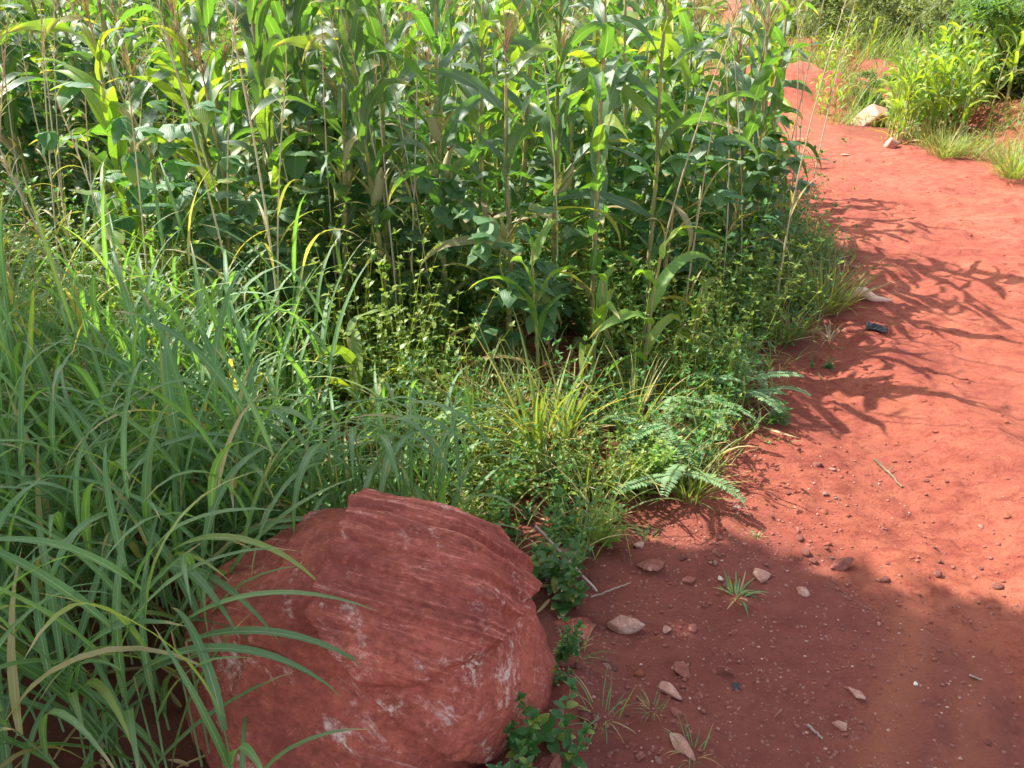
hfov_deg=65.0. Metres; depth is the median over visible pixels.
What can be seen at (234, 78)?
bean vine
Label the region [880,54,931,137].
maize plant
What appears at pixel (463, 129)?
maize plant
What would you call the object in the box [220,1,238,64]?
maize plant
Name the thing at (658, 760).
pebble
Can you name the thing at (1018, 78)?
leafy bush
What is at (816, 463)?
pebble
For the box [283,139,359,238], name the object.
bean vine
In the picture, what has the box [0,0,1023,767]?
ground
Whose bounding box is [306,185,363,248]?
bean vine
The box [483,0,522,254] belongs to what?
maize plant
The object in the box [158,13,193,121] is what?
maize plant
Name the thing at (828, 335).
grass tuft
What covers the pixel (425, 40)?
maize plant
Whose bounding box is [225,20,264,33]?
maize plant
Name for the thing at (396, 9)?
maize plant
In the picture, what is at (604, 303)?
maize plant
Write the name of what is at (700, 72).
maize plant
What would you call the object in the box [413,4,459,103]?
maize plant
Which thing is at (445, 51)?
maize plant
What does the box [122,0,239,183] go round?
maize plant
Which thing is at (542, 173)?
bean vine
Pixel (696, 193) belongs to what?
bean vine
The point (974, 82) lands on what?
maize plant
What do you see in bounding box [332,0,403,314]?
dry grass stalk
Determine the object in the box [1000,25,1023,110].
maize plant
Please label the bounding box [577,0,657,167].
maize plant
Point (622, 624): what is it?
stone
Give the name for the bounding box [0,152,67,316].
dry grass stalk
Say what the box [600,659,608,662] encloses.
pebble
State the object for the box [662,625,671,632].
stone
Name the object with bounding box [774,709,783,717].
stone
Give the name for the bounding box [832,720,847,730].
stone
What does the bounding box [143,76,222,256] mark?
dry grass stalk
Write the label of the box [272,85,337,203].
bean vine
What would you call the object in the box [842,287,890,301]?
pale rock
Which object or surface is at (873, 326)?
plastic scrap
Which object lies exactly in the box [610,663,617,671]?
pebble
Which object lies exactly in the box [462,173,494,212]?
bean vine
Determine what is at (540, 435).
grass tuft
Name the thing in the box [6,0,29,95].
maize plant
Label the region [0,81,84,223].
bean vine
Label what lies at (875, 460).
stick
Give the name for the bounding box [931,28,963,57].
maize plant
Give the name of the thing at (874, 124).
bank grass
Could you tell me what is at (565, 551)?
stone
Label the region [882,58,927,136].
maize plant
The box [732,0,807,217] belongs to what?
maize plant
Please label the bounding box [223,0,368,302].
maize plant
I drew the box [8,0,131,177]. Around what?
maize plant
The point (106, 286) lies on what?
dry grass stalk
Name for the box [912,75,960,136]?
maize plant
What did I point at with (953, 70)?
maize plant
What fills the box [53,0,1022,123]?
slope grass
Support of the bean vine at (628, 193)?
on the ground at (946, 286)
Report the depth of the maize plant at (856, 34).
13.01 m
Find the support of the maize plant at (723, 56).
on the ground at (946, 286)
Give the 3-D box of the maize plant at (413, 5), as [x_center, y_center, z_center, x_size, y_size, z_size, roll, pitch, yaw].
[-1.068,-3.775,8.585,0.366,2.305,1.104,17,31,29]
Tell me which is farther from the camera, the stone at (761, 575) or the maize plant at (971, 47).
the maize plant at (971, 47)
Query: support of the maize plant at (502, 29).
on the ground at (946, 286)
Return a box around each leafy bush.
[848,66,896,109]
[919,0,984,60]
[949,0,1023,95]
[954,0,1023,65]
[983,1,1023,87]
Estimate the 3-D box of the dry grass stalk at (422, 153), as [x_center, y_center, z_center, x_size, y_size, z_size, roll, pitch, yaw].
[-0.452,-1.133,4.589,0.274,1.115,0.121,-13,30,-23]
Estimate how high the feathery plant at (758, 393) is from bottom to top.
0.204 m
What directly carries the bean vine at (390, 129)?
on the ground at (946, 286)
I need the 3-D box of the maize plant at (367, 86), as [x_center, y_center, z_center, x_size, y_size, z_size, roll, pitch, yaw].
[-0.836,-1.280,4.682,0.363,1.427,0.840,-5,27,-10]
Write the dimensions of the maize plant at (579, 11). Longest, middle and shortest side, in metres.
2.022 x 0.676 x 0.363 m
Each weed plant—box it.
[486,717,594,767]
[503,677,577,757]
[530,533,590,618]
[551,627,580,684]
[559,616,586,656]
[583,493,628,551]
[634,436,676,490]
[747,400,793,429]
[809,355,834,370]
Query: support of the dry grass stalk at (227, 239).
on the ground at (946, 286)
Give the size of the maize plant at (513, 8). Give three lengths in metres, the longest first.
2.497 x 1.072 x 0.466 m
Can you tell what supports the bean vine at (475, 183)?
on the ground at (946, 286)
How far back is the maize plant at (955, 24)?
9.47 m
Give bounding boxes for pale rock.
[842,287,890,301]
[849,104,887,125]
[884,137,899,148]
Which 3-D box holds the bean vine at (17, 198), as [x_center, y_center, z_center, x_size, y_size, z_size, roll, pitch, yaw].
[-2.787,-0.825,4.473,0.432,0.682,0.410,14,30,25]
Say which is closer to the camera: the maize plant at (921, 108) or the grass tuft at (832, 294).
the grass tuft at (832, 294)
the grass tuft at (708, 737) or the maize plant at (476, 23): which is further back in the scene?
the maize plant at (476, 23)
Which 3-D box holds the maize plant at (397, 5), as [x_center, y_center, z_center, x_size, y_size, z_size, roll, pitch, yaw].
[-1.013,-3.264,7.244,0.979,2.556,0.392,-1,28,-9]
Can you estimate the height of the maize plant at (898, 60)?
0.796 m
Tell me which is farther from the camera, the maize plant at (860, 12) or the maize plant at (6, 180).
the maize plant at (860, 12)
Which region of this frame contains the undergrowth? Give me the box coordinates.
[0,70,857,577]
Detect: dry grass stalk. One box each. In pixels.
[0,6,53,332]
[0,28,69,344]
[0,143,105,381]
[0,148,73,319]
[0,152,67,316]
[3,209,52,348]
[4,248,17,295]
[6,7,82,293]
[10,16,87,294]
[33,0,88,341]
[47,3,79,288]
[54,76,184,377]
[61,0,210,282]
[73,90,114,327]
[109,36,156,270]
[112,64,187,305]
[114,67,204,351]
[131,31,148,282]
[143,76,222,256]
[146,65,198,289]
[149,0,282,405]
[150,0,256,352]
[223,0,246,361]
[225,0,285,385]
[239,57,317,283]
[246,82,276,261]
[252,100,262,270]
[253,111,310,326]
[264,46,314,404]
[301,0,371,341]
[320,6,411,281]
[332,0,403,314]
[345,39,440,347]
[361,31,430,323]
[363,54,393,240]
[366,9,400,193]
[370,0,451,341]
[378,58,416,243]
[381,0,428,332]
[385,34,455,262]
[396,0,452,241]
[408,0,468,282]
[414,94,447,224]
[416,24,492,261]
[441,0,472,283]
[469,4,477,196]
[536,0,612,339]
[600,2,661,238]
[640,0,744,348]
[678,72,732,349]
[687,1,762,196]
[699,43,765,279]
[726,0,764,299]
[729,2,751,179]
[768,0,823,209]
[774,0,848,316]
[778,0,802,282]
[790,3,845,222]
[794,0,858,241]
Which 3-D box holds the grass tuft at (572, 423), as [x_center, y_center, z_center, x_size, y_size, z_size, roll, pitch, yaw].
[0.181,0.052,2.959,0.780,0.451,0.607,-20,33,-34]
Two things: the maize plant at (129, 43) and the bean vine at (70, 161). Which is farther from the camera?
the bean vine at (70, 161)
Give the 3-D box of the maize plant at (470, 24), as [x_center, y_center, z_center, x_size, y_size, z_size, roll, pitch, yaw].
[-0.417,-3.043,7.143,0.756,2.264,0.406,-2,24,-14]
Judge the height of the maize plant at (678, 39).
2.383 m
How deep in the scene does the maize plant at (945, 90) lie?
8.91 m
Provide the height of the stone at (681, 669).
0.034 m
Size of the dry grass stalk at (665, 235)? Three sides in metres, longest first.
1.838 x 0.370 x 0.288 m
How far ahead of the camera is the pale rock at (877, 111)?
9.50 m
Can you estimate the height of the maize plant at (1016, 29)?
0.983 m
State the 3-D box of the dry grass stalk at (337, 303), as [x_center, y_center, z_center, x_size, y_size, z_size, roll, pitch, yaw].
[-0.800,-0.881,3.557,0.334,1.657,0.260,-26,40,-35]
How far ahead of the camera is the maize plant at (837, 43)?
12.77 m
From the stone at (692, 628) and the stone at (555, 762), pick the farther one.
the stone at (692, 628)
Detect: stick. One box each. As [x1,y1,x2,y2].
[534,525,597,591]
[590,582,630,597]
[806,724,822,738]
[873,458,902,487]
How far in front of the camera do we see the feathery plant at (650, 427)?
2.91 m
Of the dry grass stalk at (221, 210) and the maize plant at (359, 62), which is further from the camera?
the maize plant at (359, 62)
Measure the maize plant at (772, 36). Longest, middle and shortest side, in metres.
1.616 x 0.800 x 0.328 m
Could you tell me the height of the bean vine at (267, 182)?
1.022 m
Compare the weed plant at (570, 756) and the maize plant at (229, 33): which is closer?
the weed plant at (570, 756)
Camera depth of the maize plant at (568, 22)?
7.42 m
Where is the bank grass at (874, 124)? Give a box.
[811,51,1023,165]
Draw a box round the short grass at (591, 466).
[325,194,886,731]
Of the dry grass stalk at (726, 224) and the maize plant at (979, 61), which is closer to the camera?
the dry grass stalk at (726, 224)
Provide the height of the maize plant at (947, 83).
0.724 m
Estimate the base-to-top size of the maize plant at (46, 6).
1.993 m
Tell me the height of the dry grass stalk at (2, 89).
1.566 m
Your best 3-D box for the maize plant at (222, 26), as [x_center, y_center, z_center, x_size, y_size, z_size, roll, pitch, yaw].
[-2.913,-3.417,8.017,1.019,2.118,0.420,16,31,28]
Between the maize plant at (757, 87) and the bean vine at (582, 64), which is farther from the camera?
the bean vine at (582, 64)
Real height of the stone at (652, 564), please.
0.025 m
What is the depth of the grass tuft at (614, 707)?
1.93 m
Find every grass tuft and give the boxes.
[400,337,565,439]
[418,307,659,467]
[471,326,670,450]
[504,430,606,508]
[551,619,613,662]
[560,343,708,445]
[569,666,635,749]
[631,523,659,541]
[633,687,668,721]
[649,442,745,509]
[661,712,720,767]
[713,567,767,614]
[745,528,767,539]
[757,240,906,315]
[759,303,835,344]
[778,214,854,258]
[813,319,843,344]
[903,121,987,158]
[950,133,1023,179]
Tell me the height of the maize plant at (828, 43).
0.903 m
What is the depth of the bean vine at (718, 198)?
3.87 m
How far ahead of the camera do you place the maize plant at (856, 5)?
13.33 m
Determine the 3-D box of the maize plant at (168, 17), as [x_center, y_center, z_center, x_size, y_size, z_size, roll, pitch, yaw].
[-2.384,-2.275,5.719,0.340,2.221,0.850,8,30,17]
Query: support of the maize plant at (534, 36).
on the ground at (946, 286)
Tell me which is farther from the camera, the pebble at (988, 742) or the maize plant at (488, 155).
the maize plant at (488, 155)
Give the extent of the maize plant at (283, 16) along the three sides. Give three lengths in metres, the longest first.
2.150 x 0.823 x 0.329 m
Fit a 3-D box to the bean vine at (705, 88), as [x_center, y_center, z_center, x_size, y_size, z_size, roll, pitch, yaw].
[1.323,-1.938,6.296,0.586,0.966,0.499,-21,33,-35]
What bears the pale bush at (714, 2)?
on the ground at (946, 286)
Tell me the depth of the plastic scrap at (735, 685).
2.04 m
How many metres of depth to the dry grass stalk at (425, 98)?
4.30 m
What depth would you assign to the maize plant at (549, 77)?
5.70 m
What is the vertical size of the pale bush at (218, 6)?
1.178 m
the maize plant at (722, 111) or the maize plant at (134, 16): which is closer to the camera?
the maize plant at (722, 111)
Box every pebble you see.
[574,662,581,668]
[580,710,590,721]
[593,714,598,722]
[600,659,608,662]
[602,662,610,671]
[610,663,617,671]
[611,725,618,731]
[650,530,656,535]
[655,756,661,763]
[677,554,686,560]
[716,535,723,539]
[796,535,802,541]
[801,548,809,556]
[808,558,817,563]
[812,461,821,466]
[881,576,889,581]
[934,570,941,576]
[985,739,991,745]
[991,582,1003,589]
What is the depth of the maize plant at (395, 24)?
6.54 m
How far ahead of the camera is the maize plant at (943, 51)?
9.10 m
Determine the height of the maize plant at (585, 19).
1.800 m
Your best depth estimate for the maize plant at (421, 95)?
6.39 m
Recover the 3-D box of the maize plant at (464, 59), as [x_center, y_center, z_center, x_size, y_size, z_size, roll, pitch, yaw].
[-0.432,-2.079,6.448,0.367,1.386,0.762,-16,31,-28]
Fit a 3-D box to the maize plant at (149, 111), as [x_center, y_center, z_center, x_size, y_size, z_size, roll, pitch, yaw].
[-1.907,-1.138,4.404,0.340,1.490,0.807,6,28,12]
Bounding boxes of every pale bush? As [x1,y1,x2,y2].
[187,0,231,28]
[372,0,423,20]
[681,0,727,20]
[777,0,829,35]
[793,0,948,42]
[840,0,1006,50]
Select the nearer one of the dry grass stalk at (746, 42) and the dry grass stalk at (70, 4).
the dry grass stalk at (70, 4)
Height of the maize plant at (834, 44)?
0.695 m
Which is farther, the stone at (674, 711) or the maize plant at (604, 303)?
the maize plant at (604, 303)
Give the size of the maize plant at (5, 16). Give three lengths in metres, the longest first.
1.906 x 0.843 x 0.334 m
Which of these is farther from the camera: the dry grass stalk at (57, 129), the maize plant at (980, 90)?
the maize plant at (980, 90)
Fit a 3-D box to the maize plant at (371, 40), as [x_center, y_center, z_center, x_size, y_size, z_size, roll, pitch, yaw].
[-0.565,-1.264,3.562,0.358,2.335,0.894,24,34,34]
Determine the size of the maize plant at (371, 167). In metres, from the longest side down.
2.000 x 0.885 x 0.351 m
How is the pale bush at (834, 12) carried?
on the ground at (946, 286)
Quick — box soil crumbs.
[633,130,1023,676]
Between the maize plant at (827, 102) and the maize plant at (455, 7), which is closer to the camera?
the maize plant at (455, 7)
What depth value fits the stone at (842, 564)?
2.47 m
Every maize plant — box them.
[0,0,56,153]
[0,0,69,234]
[0,0,129,207]
[0,0,139,266]
[0,0,209,272]
[0,25,84,241]
[0,32,60,234]
[0,60,22,259]
[1,0,101,177]
[2,168,13,203]
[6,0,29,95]
[6,0,92,170]
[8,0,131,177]
[8,2,73,161]
[9,0,83,205]
[10,0,63,159]
[19,3,88,168]
[29,0,208,321]
[36,0,127,180]
[49,0,208,248]
[51,3,80,59]
[65,0,158,170]
[71,0,196,163]
[75,2,154,155]
[79,0,185,159]
[83,0,117,22]
[93,0,147,224]
[94,0,177,119]
[100,30,215,281]
[105,0,293,297]
[107,0,200,122]
[113,0,171,114]
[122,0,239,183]
[122,3,170,120]
[129,0,241,205]
[136,5,257,202]
[141,0,239,177]
[145,1,188,121]
[150,0,190,120]
[154,17,285,320]
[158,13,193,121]
[163,32,240,188]
[170,0,243,121]
[181,0,253,189]
[183,4,246,137]
[186,2,230,43]
[187,2,202,63]
[187,27,283,234]
[189,0,263,238]
[195,1,328,106]
[196,0,295,163]
[197,21,274,270]
[213,0,341,328]
[217,12,235,74]
[218,0,238,58]
[219,0,338,236]
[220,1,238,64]
[220,16,266,172]
[223,0,276,100]
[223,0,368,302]
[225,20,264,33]
[229,0,377,268]
[230,1,306,161]
[235,0,339,275]
[249,0,404,345]
[272,0,429,267]
[307,0,372,184]
[307,0,460,321]
[308,0,323,94]
[309,0,393,248]
[309,0,435,347]
[313,2,400,145]
[314,309,396,463]
[315,15,363,66]
[316,9,338,69]
[327,3,375,179]
[353,32,495,291]
[358,2,489,220]
[360,31,389,268]
[362,3,427,103]
[364,2,425,133]
[365,0,424,151]
[368,0,508,343]
[376,7,426,142]
[384,3,451,211]
[388,0,620,365]
[391,0,428,135]
[391,2,421,91]
[401,0,420,118]
[404,0,528,245]
[411,0,479,139]
[411,0,535,343]
[412,0,446,105]
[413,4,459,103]
[416,1,460,94]
[419,0,477,196]
[421,0,433,102]
[422,0,563,165]
[428,0,467,180]
[429,0,584,255]
[430,3,508,167]
[445,0,491,141]
[446,0,487,143]
[457,38,469,169]
[460,0,505,225]
[463,219,582,392]
[464,0,639,297]
[475,0,571,185]
[475,13,489,120]
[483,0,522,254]
[486,7,543,159]
[487,13,502,73]
[490,1,554,230]
[493,0,593,255]
[500,10,555,178]
[501,12,509,62]
[502,0,584,177]
[502,32,581,171]
[503,0,578,201]
[503,0,583,199]
[506,7,648,302]
[516,1,572,219]
[521,0,657,204]
[538,0,636,299]
[540,0,736,346]
[542,0,581,106]
[545,0,702,295]
[562,0,591,23]
[566,0,645,356]
[567,0,578,132]
[567,0,590,37]
[569,0,610,177]
[572,6,585,63]
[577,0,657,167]
[577,267,619,386]
[581,8,609,133]
[584,21,637,249]
[586,0,702,248]
[587,0,761,321]
[588,225,711,394]
[611,0,681,112]
[611,0,695,191]
[613,47,671,255]
[615,0,696,182]
[615,0,705,227]
[617,0,672,88]
[620,0,643,57]
[639,0,709,140]
[640,19,787,266]
[651,0,732,198]
[662,0,682,98]
[672,0,724,87]
[673,276,719,366]
[674,0,724,189]
[686,0,830,283]
[687,0,821,191]
[694,0,715,94]
[695,0,763,170]
[696,0,794,194]
[704,0,728,81]
[704,0,750,213]
[707,0,814,200]
[707,22,746,124]
[714,0,818,232]
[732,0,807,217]
[786,34,801,52]
[809,35,839,67]
[809,55,832,101]
[812,65,821,109]
[816,35,837,69]
[817,38,839,68]
[818,73,837,118]
[820,26,843,69]
[821,84,836,114]
[822,58,845,105]
[825,82,849,120]
[828,40,852,70]
[831,27,851,66]
[834,31,859,60]
[836,75,852,113]
[840,73,858,100]
[842,0,858,40]
[843,9,864,61]
[843,20,868,56]
[844,4,873,50]
[855,8,880,58]
[857,2,867,49]
[863,67,920,135]
[865,47,908,128]
[875,65,928,126]
[878,39,944,126]
[879,59,910,123]
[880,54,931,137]
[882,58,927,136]
[882,59,915,139]
[882,71,936,137]
[883,45,935,134]
[885,60,932,143]
[890,57,909,91]
[893,63,937,139]
[895,54,930,130]
[896,51,934,136]
[899,49,954,139]
[905,60,951,136]
[909,67,937,130]
[912,30,945,56]
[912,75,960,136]
[916,35,953,118]
[917,68,959,119]
[919,42,957,125]
[919,44,944,127]
[919,48,964,137]
[922,42,950,135]
[922,68,964,134]
[923,51,962,131]
[924,58,972,131]
[925,69,971,139]
[926,20,953,49]
[927,32,972,120]
[928,33,965,105]
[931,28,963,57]
[935,49,986,131]
[936,25,979,55]
[936,58,957,125]
[939,17,970,52]
[941,60,960,128]
[942,66,965,122]
[944,66,1000,141]
[945,42,988,107]
[946,50,1002,136]
[947,47,998,132]
[947,52,994,139]
[947,71,990,137]
[953,9,999,48]
[954,17,986,85]
[957,50,997,122]
[959,18,1008,72]
[959,60,988,124]
[963,40,1023,118]
[964,8,1023,55]
[970,13,981,45]
[972,59,998,113]
[976,17,1023,94]
[976,18,1007,98]
[977,39,999,109]
[980,5,1023,95]
[981,4,1023,94]
[981,23,997,70]
[985,34,1023,101]
[987,10,1023,95]
[989,24,1023,96]
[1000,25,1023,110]
[1013,20,1023,51]
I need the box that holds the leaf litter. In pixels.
[2,172,859,767]
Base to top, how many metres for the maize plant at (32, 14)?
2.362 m
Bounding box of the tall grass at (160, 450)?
[0,152,535,767]
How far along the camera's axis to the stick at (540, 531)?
2.44 m
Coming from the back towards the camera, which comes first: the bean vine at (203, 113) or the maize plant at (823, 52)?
the maize plant at (823, 52)
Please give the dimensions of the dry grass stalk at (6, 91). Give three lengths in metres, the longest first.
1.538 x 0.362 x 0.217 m
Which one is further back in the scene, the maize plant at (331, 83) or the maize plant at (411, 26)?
the maize plant at (411, 26)
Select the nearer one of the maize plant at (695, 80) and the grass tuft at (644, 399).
the grass tuft at (644, 399)
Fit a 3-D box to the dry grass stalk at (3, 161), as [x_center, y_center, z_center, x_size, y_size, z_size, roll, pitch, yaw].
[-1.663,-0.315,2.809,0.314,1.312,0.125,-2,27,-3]
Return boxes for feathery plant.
[602,396,710,474]
[612,421,746,503]
[658,394,758,429]
[685,331,761,367]
[696,355,805,412]
[729,365,810,410]
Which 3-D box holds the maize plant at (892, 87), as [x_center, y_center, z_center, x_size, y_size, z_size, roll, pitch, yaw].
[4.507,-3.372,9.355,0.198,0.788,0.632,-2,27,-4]
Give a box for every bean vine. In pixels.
[0,3,161,254]
[0,10,93,205]
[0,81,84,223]
[0,176,42,285]
[20,25,166,222]
[29,195,93,274]
[31,11,97,149]
[35,81,249,345]
[54,145,112,200]
[83,74,164,223]
[132,44,179,159]
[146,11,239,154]
[157,155,291,359]
[218,101,310,242]
[220,184,335,333]
[225,25,284,163]
[239,77,383,287]
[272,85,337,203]
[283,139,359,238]
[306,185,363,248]
[314,104,430,283]
[371,164,478,331]
[389,206,472,326]
[391,82,465,233]
[406,115,465,181]
[412,159,492,226]
[454,202,563,353]
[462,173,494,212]
[488,218,588,354]
[495,10,647,258]
[544,41,587,153]
[589,137,696,292]
[603,101,746,312]
[615,28,687,139]
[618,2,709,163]
[650,68,742,228]
[652,214,740,294]
[671,86,709,169]
[675,103,703,144]
[681,187,704,199]
[710,115,820,262]
[716,210,796,297]
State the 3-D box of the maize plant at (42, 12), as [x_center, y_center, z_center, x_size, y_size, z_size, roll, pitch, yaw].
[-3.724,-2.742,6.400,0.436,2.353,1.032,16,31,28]
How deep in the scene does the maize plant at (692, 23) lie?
6.06 m
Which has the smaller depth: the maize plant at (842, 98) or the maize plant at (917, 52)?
the maize plant at (917, 52)
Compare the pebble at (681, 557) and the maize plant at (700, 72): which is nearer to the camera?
the pebble at (681, 557)
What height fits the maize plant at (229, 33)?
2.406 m
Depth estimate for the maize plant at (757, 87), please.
4.09 m
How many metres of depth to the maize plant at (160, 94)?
5.03 m
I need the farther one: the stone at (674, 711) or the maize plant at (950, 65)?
the maize plant at (950, 65)
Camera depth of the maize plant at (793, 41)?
13.32 m
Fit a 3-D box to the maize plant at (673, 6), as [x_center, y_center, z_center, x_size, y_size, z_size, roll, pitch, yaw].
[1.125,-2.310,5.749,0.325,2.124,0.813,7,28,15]
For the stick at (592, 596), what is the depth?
2.35 m
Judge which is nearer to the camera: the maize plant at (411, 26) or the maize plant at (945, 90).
the maize plant at (411, 26)
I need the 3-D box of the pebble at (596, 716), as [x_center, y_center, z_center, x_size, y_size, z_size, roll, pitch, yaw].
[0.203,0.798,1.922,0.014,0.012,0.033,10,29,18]
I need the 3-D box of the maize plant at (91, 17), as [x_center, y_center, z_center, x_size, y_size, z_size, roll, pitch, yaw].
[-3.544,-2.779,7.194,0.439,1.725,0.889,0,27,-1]
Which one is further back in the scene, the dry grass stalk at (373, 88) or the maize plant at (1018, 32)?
the maize plant at (1018, 32)
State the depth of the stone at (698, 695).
2.00 m
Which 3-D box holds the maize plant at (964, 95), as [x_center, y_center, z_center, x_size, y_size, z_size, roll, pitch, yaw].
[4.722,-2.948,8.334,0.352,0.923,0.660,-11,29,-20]
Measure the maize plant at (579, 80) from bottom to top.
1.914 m
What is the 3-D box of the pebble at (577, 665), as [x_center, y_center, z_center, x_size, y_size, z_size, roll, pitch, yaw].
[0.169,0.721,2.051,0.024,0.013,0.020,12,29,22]
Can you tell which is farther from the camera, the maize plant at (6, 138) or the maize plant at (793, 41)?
the maize plant at (793, 41)
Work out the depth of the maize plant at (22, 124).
5.07 m
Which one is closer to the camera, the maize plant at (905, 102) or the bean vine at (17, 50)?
the bean vine at (17, 50)
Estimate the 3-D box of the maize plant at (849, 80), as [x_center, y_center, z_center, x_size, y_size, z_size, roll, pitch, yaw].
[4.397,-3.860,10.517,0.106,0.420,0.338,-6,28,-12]
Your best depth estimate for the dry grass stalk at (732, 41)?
4.16 m
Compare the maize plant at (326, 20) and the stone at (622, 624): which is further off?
the maize plant at (326, 20)
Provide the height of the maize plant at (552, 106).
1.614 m
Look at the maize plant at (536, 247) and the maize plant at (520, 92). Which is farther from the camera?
the maize plant at (520, 92)
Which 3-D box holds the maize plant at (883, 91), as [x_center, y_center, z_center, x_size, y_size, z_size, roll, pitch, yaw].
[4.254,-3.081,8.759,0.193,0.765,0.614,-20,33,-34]
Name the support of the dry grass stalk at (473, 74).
on the ground at (946, 286)
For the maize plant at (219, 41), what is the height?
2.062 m
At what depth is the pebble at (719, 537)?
2.59 m
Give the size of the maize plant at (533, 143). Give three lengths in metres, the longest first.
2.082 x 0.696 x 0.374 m
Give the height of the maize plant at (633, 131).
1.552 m
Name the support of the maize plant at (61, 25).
on the ground at (946, 286)
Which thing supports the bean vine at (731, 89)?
on the ground at (946, 286)
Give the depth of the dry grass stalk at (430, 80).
4.19 m
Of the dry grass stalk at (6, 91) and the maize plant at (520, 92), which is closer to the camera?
the dry grass stalk at (6, 91)
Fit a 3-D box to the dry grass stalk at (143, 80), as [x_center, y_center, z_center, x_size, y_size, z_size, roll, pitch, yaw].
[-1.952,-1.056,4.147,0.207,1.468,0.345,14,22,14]
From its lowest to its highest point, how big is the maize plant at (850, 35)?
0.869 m
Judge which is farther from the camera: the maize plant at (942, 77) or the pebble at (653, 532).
the maize plant at (942, 77)
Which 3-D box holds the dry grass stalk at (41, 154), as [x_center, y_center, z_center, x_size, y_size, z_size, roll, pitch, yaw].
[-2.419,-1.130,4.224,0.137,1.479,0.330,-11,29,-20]
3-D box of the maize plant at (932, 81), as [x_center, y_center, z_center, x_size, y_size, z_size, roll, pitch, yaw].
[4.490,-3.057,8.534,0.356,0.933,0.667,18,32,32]
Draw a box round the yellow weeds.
[0,163,856,533]
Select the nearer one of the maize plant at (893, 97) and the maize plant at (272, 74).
the maize plant at (272, 74)
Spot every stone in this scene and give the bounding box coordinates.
[549,753,561,767]
[555,617,592,641]
[559,538,580,559]
[605,615,644,633]
[633,541,643,547]
[635,751,643,760]
[636,559,663,570]
[658,681,681,699]
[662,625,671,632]
[669,733,695,761]
[670,706,682,718]
[673,661,689,678]
[681,576,696,584]
[688,623,696,632]
[694,692,702,698]
[753,568,770,582]
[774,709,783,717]
[796,586,809,596]
[830,557,853,570]
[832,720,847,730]
[849,687,865,699]
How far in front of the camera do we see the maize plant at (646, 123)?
4.45 m
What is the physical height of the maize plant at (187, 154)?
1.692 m
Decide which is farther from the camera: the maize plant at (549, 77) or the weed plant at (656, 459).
the maize plant at (549, 77)
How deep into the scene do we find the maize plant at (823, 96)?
9.76 m
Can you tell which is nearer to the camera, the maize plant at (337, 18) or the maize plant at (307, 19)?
the maize plant at (307, 19)
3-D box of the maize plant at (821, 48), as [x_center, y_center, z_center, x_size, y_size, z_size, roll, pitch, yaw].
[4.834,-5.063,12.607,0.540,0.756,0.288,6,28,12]
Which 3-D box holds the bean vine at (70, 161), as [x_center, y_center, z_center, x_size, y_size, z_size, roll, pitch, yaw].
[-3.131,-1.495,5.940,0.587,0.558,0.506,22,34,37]
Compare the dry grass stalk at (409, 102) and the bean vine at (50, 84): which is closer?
the dry grass stalk at (409, 102)
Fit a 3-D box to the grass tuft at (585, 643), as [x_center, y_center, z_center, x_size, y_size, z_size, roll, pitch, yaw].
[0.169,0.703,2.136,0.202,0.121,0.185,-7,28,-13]
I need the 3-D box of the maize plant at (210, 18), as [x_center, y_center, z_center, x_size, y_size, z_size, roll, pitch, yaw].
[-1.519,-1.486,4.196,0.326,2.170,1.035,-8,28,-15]
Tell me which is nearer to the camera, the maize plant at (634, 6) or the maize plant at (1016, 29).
the maize plant at (634, 6)
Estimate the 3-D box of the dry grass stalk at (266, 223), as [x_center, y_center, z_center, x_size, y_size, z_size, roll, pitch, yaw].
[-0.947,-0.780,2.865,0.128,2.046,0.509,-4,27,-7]
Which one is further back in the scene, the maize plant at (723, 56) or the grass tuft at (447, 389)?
the maize plant at (723, 56)
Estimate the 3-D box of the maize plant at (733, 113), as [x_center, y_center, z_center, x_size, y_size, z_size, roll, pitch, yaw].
[1.167,-1.221,4.469,0.877,1.501,0.404,-4,27,-7]
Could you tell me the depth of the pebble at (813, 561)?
2.49 m
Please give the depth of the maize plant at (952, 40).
9.24 m
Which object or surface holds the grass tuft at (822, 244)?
on the ground at (946, 286)
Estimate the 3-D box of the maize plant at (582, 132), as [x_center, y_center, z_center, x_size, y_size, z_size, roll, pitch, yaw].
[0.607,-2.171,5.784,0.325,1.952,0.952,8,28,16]
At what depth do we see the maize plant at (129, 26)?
6.28 m
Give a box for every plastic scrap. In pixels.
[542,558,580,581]
[732,682,740,689]
[865,321,887,332]
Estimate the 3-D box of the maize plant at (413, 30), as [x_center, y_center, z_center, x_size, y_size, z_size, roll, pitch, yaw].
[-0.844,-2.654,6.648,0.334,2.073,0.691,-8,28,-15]
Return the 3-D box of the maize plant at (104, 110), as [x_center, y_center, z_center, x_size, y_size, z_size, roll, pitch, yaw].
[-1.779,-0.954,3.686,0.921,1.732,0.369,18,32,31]
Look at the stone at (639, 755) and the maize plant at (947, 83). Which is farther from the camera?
the maize plant at (947, 83)
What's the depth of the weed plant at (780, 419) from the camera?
3.22 m
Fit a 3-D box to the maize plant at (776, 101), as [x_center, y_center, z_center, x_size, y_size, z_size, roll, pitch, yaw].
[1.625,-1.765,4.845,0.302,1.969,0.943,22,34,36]
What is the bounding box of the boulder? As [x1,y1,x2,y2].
[181,488,557,767]

